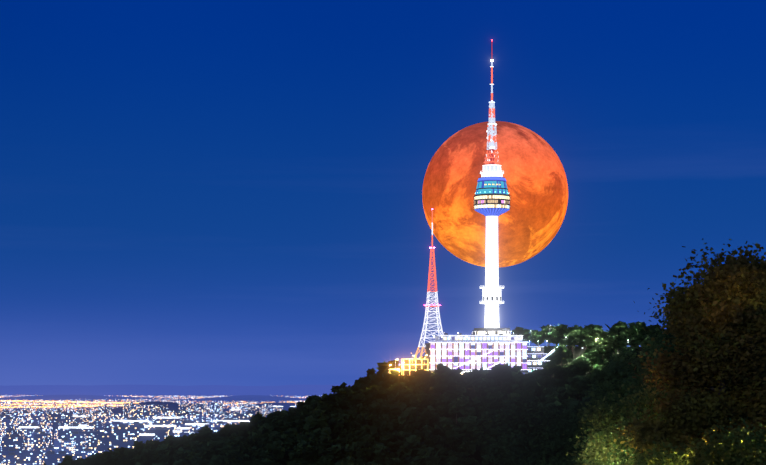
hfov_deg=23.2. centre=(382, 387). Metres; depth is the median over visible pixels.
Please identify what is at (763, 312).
tree
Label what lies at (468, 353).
plaza building
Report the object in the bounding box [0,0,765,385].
sky
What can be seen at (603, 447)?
bush
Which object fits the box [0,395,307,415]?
city lights
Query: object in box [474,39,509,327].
n seoul tower
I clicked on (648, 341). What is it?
tree
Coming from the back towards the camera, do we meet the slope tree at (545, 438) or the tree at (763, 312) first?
the slope tree at (545, 438)
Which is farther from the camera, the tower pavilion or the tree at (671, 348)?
the tower pavilion
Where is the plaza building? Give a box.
[388,333,554,374]
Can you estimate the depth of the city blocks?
3553.91 m
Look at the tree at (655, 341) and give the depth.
193.80 m
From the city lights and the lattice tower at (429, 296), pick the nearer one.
the lattice tower at (429, 296)
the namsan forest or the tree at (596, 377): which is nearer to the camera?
the tree at (596, 377)
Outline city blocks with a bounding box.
[0,402,296,464]
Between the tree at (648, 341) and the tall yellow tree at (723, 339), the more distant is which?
the tree at (648, 341)
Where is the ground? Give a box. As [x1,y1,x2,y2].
[0,346,643,464]
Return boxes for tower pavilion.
[472,326,511,334]
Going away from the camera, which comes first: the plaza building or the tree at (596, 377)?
the tree at (596, 377)
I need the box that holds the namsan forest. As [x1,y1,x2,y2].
[43,321,661,464]
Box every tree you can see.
[487,404,596,464]
[529,451,585,464]
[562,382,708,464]
[577,346,645,417]
[607,342,658,410]
[610,238,765,463]
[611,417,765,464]
[631,329,665,394]
[633,296,674,393]
[635,282,703,393]
[700,287,765,443]
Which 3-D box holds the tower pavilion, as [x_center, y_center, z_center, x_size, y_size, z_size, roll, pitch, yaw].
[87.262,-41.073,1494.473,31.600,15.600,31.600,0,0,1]
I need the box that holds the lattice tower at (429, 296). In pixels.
[414,208,443,363]
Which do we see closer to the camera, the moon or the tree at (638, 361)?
the tree at (638, 361)
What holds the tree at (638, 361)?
on the ground
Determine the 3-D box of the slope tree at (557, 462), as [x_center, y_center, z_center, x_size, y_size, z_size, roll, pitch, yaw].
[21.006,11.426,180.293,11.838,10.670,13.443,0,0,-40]
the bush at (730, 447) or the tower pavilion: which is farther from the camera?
the tower pavilion
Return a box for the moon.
[422,121,567,266]

